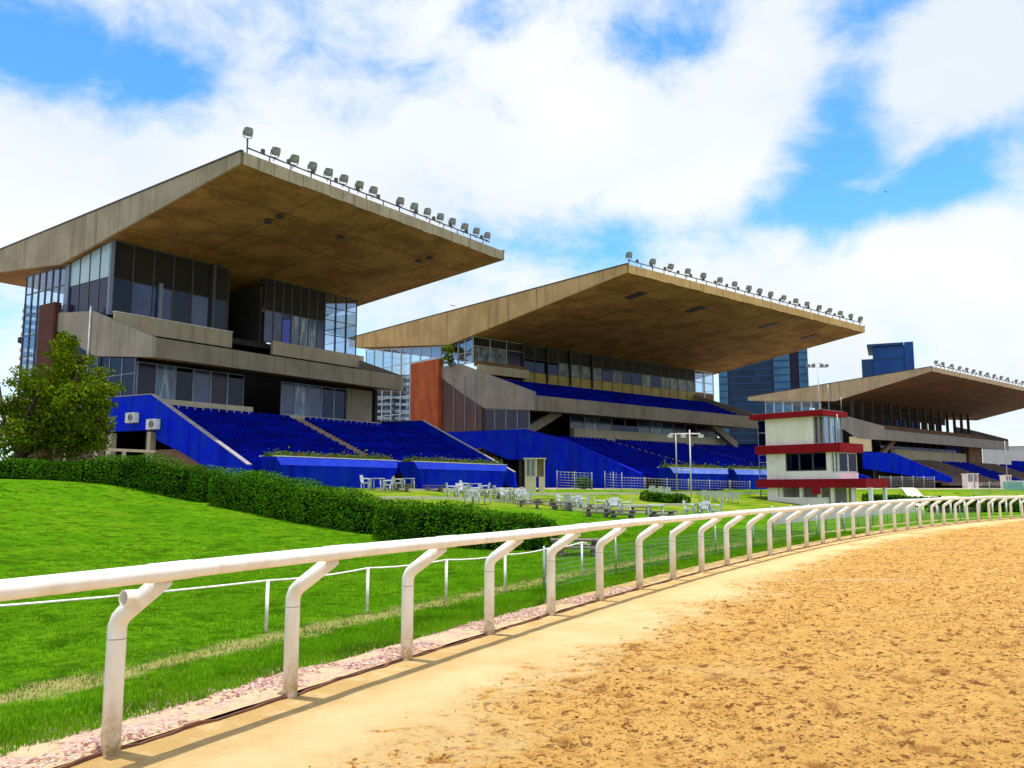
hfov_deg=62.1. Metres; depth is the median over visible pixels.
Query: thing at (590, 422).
window
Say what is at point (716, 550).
wire fence
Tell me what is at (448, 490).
plastic chair
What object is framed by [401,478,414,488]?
plastic table
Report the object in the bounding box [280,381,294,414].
window
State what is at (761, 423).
window
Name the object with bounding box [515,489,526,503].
plastic chair
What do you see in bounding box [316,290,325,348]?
window
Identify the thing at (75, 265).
window
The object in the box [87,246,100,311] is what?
window
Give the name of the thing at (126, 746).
kerb
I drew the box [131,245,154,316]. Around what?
window
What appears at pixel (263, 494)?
hedge
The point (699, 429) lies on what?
window
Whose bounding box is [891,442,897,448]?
window
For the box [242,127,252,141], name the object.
floodlight
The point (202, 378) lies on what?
window
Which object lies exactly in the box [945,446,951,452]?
window
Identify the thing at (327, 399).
window
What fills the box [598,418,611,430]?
window
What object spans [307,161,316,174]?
floodlight
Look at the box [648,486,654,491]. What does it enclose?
plastic chair
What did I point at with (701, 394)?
window
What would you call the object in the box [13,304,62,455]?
louvred building
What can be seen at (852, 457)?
window
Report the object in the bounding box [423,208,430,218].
floodlight
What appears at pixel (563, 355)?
window
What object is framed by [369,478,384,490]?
plastic table
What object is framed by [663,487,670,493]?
plastic chair
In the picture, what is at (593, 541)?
stone table
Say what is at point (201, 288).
window
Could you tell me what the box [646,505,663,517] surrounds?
plastic table
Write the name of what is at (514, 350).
window
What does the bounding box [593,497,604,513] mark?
plastic chair
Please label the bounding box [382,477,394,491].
plastic chair
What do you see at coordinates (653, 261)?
floodlight
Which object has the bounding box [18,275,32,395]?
window
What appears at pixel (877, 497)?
hedge
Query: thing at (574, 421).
window
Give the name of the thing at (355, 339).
window
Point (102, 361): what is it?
window
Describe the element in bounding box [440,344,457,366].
shrub
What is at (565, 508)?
kerb
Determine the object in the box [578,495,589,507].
plastic chair
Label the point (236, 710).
ground
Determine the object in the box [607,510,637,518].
stone table
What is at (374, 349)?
window
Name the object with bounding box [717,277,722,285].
floodlight
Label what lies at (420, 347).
window
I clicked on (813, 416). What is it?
window
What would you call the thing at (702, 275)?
floodlight
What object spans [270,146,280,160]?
floodlight
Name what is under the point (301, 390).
window
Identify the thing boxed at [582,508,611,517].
stone table
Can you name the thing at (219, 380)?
window
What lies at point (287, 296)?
window
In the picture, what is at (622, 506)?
plastic chair
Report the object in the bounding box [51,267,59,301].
window
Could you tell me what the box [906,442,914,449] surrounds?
window
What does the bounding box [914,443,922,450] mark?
window
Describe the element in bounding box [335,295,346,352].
window
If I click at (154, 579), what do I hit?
running rail
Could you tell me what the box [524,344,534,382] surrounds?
window
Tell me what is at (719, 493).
plastic chair
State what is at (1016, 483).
barrier
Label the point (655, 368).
window
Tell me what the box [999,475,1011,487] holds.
kiosk
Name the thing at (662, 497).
hedge
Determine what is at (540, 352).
window
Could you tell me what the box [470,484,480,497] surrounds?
plastic chair
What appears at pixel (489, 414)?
window
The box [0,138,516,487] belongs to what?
grandstand
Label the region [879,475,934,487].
fence
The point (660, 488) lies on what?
plastic chair
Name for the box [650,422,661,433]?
window
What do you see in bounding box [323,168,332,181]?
floodlight
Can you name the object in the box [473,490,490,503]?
plastic table
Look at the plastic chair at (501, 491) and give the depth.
50.40 m
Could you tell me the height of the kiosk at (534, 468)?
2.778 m
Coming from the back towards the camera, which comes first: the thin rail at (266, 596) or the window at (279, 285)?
the window at (279, 285)
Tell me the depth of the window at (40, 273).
67.67 m
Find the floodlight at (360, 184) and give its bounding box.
[354,180,363,193]
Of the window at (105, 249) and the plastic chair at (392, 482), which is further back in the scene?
the window at (105, 249)
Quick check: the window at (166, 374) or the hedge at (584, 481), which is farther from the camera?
the hedge at (584, 481)
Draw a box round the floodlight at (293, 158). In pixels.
[289,154,299,168]
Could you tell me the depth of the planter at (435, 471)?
62.60 m
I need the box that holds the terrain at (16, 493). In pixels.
[0,479,1023,746]
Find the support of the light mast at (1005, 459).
on the terrain at (16, 493)
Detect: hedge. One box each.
[0,452,228,502]
[207,466,395,533]
[372,498,560,550]
[575,476,593,488]
[639,490,690,503]
[861,493,930,502]
[925,495,1023,512]
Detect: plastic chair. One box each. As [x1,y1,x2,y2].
[360,475,371,489]
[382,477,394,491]
[392,476,402,486]
[445,483,456,496]
[455,483,465,496]
[463,487,476,503]
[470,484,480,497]
[480,483,490,495]
[492,485,503,498]
[499,487,511,501]
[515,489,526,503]
[521,490,532,504]
[556,494,567,507]
[563,494,574,507]
[571,495,582,507]
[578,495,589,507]
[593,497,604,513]
[608,497,618,512]
[621,498,632,512]
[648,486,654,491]
[655,486,662,491]
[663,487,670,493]
[682,500,694,514]
[699,490,707,500]
[699,501,710,513]
[707,491,714,500]
[710,501,722,512]
[715,491,722,501]
[724,492,731,502]
[732,492,738,502]
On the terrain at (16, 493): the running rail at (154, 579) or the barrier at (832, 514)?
the barrier at (832, 514)
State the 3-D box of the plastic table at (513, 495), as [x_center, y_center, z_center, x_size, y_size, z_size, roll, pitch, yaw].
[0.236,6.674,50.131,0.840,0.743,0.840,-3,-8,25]
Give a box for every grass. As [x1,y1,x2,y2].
[0,538,815,762]
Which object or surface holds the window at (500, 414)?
in the grandstand at (596, 374)
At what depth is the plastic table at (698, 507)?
44.34 m
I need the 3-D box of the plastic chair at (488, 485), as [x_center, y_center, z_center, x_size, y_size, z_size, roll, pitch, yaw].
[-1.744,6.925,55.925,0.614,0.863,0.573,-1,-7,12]
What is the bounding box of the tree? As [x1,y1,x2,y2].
[0,330,125,463]
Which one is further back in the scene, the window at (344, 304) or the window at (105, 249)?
the window at (344, 304)
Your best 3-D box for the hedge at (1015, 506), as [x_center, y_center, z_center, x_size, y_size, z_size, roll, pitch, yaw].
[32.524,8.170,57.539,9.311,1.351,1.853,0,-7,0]
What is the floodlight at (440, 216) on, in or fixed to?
attached to the grandstand at (189, 295)
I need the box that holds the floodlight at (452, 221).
[448,218,455,228]
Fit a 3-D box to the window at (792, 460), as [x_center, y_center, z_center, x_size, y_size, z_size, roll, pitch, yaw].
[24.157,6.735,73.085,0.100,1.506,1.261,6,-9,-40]
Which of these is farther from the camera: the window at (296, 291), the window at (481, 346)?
the window at (481, 346)
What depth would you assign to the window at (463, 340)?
98.38 m
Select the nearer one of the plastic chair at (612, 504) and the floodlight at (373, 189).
the plastic chair at (612, 504)
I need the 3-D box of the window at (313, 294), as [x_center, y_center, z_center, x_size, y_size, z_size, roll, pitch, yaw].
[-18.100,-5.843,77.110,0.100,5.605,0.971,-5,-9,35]
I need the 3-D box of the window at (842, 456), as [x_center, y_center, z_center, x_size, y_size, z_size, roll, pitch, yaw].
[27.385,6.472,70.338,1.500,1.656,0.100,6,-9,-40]
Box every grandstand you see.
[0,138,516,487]
[349,259,870,488]
[748,364,1023,487]
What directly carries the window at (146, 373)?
in the grandstand at (189, 295)
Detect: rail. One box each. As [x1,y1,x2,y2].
[0,495,1023,755]
[0,542,588,632]
[897,498,1023,519]
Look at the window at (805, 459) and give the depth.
72.13 m
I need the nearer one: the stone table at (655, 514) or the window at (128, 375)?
the stone table at (655, 514)
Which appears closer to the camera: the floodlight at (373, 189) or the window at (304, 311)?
the floodlight at (373, 189)
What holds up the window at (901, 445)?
in the grandstand at (877, 407)
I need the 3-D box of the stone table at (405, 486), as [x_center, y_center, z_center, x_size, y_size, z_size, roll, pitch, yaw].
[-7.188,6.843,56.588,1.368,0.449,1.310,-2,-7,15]
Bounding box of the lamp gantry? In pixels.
[667,430,703,496]
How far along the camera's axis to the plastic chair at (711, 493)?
69.14 m
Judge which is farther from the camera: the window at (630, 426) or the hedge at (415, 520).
the window at (630, 426)
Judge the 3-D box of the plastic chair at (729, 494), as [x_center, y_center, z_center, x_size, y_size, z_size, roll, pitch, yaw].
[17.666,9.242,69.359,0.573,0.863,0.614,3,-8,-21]
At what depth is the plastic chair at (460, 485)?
50.52 m
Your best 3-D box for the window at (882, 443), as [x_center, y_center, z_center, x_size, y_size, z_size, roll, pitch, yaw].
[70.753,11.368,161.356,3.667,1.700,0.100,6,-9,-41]
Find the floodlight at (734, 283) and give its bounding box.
[732,281,737,289]
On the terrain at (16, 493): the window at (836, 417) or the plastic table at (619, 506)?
the plastic table at (619, 506)
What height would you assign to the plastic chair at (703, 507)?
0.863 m
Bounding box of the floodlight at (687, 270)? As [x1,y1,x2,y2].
[685,268,690,277]
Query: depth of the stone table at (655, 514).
41.33 m
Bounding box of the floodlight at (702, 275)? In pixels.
[700,273,705,281]
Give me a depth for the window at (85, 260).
63.94 m
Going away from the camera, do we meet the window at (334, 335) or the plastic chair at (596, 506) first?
the plastic chair at (596, 506)
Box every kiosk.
[523,458,545,491]
[962,473,978,487]
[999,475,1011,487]
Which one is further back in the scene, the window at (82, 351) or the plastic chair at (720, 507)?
the window at (82, 351)
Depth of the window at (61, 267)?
66.08 m
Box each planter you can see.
[259,446,397,488]
[398,453,506,488]
[657,460,727,489]
[725,463,766,489]
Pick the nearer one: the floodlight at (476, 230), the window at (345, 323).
the floodlight at (476, 230)
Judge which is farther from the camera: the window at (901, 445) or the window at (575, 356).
the window at (901, 445)
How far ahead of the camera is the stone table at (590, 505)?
53.62 m
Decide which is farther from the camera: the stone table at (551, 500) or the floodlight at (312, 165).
the floodlight at (312, 165)
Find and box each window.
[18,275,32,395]
[26,273,38,371]
[33,271,45,367]
[44,269,52,303]
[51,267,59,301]
[58,265,65,357]
[68,257,80,311]
[76,347,85,378]
[77,252,90,311]
[84,351,97,384]
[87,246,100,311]
[97,241,109,315]
[97,357,109,397]
[108,357,121,396]
[112,241,134,315]
[120,357,136,395]
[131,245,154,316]
[135,361,156,394]
[152,250,174,320]
[156,364,175,399]
[172,255,193,323]
[174,366,193,400]
[191,260,211,326]
[193,369,210,402]
[209,266,228,329]
[210,371,227,404]
[227,373,243,405]
[263,278,274,342]
[273,280,283,341]
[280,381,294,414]
[282,282,292,343]
[291,284,300,344]
[294,383,308,415]
[299,286,309,346]
[308,288,317,347]
[308,385,321,416]
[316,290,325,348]
[321,386,333,417]
[324,292,336,350]
[325,309,334,350]
[334,304,345,352]
[334,388,346,419]
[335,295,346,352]
[346,298,356,354]
[374,349,382,419]
[381,349,391,420]
[391,348,400,420]
[400,348,409,420]
[409,347,419,419]
[420,347,429,360]
[430,346,440,358]
[458,340,464,364]
[465,337,472,363]
[473,336,489,362]
[484,409,494,430]
[490,339,506,363]
[495,409,505,429]
[506,409,516,429]
[507,342,521,365]
[517,410,529,428]
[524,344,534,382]
[526,459,530,476]
[535,346,546,383]
[547,348,557,384]
[558,349,569,386]
[569,415,584,428]
[570,351,580,387]
[581,353,591,388]
[584,417,598,429]
[592,355,601,389]
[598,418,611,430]
[602,356,612,390]
[612,357,622,391]
[612,419,624,431]
[622,359,632,393]
[625,420,637,431]
[632,361,641,394]
[638,421,649,432]
[642,362,651,395]
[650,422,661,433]
[651,363,660,396]
[660,365,669,397]
[662,423,673,433]
[669,366,678,398]
[674,424,684,432]
[678,367,686,399]
[685,425,695,435]
[686,369,694,399]
[695,370,704,397]
[696,426,706,436]
[704,371,713,399]
[707,427,717,437]
[757,420,765,445]
[759,455,767,497]
[786,453,799,470]
[799,453,812,470]
[812,452,826,470]
[813,416,818,443]
[818,416,823,442]
[823,416,830,442]
[830,416,836,442]
[831,452,834,471]
[834,452,838,471]
[836,417,842,442]
[838,452,847,471]
[848,452,856,472]
[880,440,888,447]
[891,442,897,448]
[898,442,906,449]
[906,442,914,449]
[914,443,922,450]
[922,444,929,450]
[930,444,937,451]
[938,445,944,451]
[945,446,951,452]
[952,446,958,452]
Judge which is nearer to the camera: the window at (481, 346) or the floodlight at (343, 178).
the floodlight at (343, 178)
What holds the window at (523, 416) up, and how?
in the grandstand at (596, 374)
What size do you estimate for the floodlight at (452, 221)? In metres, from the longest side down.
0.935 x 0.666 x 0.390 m
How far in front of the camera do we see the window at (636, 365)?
115.64 m
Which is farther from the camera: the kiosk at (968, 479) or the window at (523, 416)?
the kiosk at (968, 479)
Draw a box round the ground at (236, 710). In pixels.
[53,521,974,767]
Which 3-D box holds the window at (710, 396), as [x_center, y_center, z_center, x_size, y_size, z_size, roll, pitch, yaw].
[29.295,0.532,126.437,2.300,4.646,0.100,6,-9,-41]
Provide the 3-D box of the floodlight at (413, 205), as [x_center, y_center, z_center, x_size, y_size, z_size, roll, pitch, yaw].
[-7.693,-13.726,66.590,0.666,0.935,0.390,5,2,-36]
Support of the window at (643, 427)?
in the grandstand at (596, 374)
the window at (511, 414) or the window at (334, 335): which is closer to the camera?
the window at (334, 335)
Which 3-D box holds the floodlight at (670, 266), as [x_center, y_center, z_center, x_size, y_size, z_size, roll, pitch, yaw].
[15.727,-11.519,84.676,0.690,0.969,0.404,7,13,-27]
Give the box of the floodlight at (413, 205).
[410,202,417,214]
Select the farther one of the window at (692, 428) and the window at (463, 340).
the window at (692, 428)
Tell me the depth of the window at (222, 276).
69.35 m
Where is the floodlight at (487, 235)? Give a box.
[484,232,490,241]
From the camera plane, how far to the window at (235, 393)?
65.07 m
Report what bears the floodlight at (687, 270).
attached to the grandstand at (596, 374)
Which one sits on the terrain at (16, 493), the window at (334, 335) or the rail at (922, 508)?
the rail at (922, 508)
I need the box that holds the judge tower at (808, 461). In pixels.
[749,385,888,504]
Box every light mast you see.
[806,363,828,408]
[1004,441,1007,474]
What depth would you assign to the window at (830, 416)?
72.27 m
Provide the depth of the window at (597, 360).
110.48 m
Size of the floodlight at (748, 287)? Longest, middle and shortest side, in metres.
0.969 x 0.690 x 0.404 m
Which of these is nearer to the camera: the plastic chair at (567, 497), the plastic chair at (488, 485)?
the plastic chair at (567, 497)
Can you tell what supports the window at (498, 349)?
in the grandstand at (596, 374)
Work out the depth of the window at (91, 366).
61.98 m
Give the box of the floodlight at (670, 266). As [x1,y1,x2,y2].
[667,263,673,270]
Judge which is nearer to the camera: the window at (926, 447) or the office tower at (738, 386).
the window at (926, 447)
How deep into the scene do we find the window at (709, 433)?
114.83 m
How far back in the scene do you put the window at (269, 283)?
73.16 m
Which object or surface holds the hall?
on the terrain at (16, 493)
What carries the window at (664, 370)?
in the grandstand at (596, 374)
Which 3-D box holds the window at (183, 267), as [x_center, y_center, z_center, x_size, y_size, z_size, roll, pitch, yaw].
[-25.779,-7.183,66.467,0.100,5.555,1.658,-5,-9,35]
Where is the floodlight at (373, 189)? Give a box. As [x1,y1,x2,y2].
[369,186,377,198]
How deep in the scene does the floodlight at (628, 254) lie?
80.33 m
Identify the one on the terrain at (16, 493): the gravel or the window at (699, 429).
the gravel
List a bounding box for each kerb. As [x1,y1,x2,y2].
[56,518,1016,767]
[376,488,759,494]
[377,496,682,506]
[561,507,680,513]
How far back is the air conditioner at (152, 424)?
55.22 m
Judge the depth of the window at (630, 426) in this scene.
104.14 m
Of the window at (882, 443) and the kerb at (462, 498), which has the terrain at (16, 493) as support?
the kerb at (462, 498)
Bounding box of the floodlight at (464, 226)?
[461,223,468,233]
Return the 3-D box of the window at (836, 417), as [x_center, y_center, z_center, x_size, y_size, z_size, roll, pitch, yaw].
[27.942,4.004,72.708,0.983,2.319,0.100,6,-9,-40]
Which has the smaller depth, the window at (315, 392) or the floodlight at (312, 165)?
the floodlight at (312, 165)
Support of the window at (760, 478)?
in the judge tower at (808, 461)
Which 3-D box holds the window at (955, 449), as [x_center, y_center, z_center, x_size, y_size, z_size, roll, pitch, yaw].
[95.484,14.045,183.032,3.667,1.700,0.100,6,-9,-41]
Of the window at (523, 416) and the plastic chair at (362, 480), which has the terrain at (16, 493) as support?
the plastic chair at (362, 480)
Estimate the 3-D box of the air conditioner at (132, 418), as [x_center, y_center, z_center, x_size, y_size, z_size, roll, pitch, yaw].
[-25.453,2.288,56.992,1.000,0.712,0.513,-5,-9,35]
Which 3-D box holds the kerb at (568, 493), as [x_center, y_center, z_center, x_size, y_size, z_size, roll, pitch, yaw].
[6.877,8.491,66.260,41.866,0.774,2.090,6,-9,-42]
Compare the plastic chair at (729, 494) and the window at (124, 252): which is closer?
the window at (124, 252)
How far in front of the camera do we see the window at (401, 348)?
106.82 m
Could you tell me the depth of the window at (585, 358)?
109.03 m
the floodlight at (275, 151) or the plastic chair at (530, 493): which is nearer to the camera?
the plastic chair at (530, 493)
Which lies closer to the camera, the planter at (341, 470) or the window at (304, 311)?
the planter at (341, 470)
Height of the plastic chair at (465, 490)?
0.863 m
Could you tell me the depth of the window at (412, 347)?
105.73 m
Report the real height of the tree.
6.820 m
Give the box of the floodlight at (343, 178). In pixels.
[339,174,348,187]
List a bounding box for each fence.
[543,505,981,590]
[557,471,591,489]
[604,471,621,491]
[622,477,749,493]
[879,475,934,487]
[971,482,1023,494]
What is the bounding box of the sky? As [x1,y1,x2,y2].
[0,0,1023,459]
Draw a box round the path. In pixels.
[898,487,922,505]
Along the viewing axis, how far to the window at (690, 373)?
123.52 m
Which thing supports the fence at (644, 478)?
on the terrain at (16, 493)
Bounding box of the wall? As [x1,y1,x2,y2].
[63,446,155,462]
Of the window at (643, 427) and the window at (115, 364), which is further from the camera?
the window at (643, 427)
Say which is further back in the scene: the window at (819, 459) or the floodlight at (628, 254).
the floodlight at (628, 254)
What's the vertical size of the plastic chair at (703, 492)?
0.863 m
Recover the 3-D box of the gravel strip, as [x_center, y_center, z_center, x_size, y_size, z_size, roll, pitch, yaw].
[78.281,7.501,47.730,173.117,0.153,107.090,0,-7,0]
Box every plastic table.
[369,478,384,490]
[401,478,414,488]
[455,486,470,497]
[468,483,481,494]
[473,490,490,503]
[501,488,514,499]
[508,491,523,502]
[605,500,620,512]
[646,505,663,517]
[694,503,710,513]
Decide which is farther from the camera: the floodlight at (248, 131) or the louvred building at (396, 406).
the louvred building at (396, 406)
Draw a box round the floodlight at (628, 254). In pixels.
[626,252,631,259]
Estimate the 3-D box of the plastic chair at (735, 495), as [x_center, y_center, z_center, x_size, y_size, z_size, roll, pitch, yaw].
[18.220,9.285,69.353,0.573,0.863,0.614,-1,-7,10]
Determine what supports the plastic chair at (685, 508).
on the terrain at (16, 493)
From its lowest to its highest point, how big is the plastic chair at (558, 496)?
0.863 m
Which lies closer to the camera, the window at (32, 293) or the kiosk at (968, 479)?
the window at (32, 293)
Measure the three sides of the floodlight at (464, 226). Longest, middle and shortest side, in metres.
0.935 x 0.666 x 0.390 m
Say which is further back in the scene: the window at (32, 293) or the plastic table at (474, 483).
the window at (32, 293)
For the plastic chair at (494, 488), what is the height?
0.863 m
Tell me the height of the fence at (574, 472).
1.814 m
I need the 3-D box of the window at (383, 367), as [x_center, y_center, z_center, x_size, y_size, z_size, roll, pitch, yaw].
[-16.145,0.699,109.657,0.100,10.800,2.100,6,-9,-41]
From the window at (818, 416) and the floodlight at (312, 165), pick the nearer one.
the floodlight at (312, 165)
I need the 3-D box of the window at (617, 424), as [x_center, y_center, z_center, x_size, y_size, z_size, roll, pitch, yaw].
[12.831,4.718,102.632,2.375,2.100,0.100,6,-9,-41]
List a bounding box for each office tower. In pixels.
[719,349,809,443]
[861,341,914,427]
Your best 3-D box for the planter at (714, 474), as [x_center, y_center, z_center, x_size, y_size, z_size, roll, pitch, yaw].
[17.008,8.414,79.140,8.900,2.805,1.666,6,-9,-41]
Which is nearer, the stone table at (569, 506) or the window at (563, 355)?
the stone table at (569, 506)
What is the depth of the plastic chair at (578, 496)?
51.51 m
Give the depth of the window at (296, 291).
75.56 m
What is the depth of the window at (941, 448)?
178.29 m
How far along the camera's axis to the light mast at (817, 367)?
121.05 m
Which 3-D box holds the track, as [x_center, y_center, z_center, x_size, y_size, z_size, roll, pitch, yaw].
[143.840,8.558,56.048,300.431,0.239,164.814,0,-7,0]
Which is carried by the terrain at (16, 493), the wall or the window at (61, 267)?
the wall
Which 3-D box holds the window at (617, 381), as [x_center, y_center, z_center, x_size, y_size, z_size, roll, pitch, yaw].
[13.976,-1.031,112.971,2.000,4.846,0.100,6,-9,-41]
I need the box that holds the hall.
[982,441,1023,464]
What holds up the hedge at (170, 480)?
on the terrain at (16, 493)
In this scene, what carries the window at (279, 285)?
in the grandstand at (189, 295)
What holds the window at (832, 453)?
in the judge tower at (808, 461)
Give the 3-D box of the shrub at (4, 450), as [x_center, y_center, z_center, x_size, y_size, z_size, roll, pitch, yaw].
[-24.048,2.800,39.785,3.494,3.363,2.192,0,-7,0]
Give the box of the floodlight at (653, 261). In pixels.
[649,259,655,265]
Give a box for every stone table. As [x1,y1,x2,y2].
[388,484,411,491]
[396,483,416,488]
[423,485,444,491]
[481,493,499,498]
[516,500,541,508]
[533,499,556,504]
[548,502,575,510]
[551,538,604,556]
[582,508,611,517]
[586,504,608,507]
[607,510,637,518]
[631,507,652,513]
[645,511,677,516]
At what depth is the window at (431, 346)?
102.42 m
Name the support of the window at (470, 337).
in the grandstand at (596, 374)
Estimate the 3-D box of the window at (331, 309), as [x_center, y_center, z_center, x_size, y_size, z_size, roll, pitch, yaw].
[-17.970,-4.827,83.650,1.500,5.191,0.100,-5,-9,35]
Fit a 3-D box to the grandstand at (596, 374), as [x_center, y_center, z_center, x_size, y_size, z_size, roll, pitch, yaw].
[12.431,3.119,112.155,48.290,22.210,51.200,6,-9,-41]
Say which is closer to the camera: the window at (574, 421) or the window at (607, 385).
the window at (574, 421)
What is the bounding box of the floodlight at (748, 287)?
[746,285,751,291]
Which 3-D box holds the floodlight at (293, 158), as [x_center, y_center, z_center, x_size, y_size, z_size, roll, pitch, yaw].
[-14.635,-14.919,57.019,0.666,0.935,0.390,6,10,-37]
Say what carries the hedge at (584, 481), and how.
on the terrain at (16, 493)
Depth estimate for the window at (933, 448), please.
175.77 m
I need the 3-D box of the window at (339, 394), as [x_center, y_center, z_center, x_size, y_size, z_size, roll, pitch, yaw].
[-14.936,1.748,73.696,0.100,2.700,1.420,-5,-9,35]
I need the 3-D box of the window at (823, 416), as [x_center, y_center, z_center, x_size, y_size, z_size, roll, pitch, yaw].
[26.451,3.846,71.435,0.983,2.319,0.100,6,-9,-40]
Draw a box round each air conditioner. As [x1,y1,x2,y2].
[125,412,138,423]
[146,419,159,429]
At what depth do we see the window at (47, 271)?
67.30 m
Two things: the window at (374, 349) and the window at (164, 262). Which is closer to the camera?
the window at (164, 262)
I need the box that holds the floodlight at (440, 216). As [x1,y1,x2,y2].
[436,213,443,224]
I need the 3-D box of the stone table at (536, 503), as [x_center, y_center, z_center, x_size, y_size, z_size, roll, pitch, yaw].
[0.913,6.454,45.552,1.368,0.449,1.310,0,-7,1]
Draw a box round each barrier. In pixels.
[771,501,914,537]
[1003,481,1023,489]
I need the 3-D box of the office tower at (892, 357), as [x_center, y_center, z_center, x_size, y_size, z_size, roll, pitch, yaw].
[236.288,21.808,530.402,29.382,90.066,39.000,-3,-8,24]
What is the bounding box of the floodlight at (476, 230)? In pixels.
[473,227,479,235]
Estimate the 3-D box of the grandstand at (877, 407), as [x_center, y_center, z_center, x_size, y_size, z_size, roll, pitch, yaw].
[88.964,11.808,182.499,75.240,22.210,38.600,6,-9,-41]
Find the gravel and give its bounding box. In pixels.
[0,586,633,767]
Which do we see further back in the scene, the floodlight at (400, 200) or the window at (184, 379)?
the floodlight at (400, 200)
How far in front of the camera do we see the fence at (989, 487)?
92.50 m
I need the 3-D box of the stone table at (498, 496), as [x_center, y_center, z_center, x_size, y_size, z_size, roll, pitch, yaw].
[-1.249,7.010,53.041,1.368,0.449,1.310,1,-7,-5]
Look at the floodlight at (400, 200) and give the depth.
65.13 m
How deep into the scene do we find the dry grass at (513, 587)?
9.27 m
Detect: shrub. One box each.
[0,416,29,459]
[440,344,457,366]
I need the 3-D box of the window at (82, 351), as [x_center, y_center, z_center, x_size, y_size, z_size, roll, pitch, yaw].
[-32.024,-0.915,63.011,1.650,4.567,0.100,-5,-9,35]
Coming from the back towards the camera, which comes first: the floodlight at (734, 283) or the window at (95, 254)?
the floodlight at (734, 283)
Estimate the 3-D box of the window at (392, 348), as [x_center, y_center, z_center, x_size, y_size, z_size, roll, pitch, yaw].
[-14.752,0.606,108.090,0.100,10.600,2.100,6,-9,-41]
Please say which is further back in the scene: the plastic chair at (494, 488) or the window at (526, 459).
the window at (526, 459)
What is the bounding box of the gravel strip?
[0,517,1020,767]
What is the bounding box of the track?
[71,518,1023,767]
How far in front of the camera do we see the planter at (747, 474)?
83.35 m
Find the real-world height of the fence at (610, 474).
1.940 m
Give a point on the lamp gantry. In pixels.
(682, 435)
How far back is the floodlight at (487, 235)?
74.03 m
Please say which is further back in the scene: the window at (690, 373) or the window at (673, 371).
the window at (690, 373)
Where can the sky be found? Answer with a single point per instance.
(757, 144)
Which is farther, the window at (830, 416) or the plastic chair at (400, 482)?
the window at (830, 416)
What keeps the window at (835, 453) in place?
in the judge tower at (808, 461)
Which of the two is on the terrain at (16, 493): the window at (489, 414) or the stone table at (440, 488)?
the stone table at (440, 488)
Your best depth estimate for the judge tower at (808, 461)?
72.32 m
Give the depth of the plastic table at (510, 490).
54.26 m
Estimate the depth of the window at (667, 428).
108.82 m
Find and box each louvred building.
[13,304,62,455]
[377,375,409,422]
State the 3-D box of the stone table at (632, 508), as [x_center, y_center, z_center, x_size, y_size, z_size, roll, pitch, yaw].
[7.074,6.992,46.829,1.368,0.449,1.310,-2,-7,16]
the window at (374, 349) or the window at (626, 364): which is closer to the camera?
the window at (374, 349)
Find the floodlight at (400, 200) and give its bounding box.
[396,197,403,206]
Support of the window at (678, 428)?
in the grandstand at (596, 374)
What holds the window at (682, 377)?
in the grandstand at (596, 374)
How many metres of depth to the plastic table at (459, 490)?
49.24 m
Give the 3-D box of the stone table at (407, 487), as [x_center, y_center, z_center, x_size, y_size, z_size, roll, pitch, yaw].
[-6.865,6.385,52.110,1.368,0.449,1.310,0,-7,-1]
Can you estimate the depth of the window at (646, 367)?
116.94 m
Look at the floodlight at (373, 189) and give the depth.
62.79 m
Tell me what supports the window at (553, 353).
in the grandstand at (596, 374)
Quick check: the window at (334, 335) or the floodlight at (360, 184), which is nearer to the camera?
the floodlight at (360, 184)
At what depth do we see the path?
89.01 m

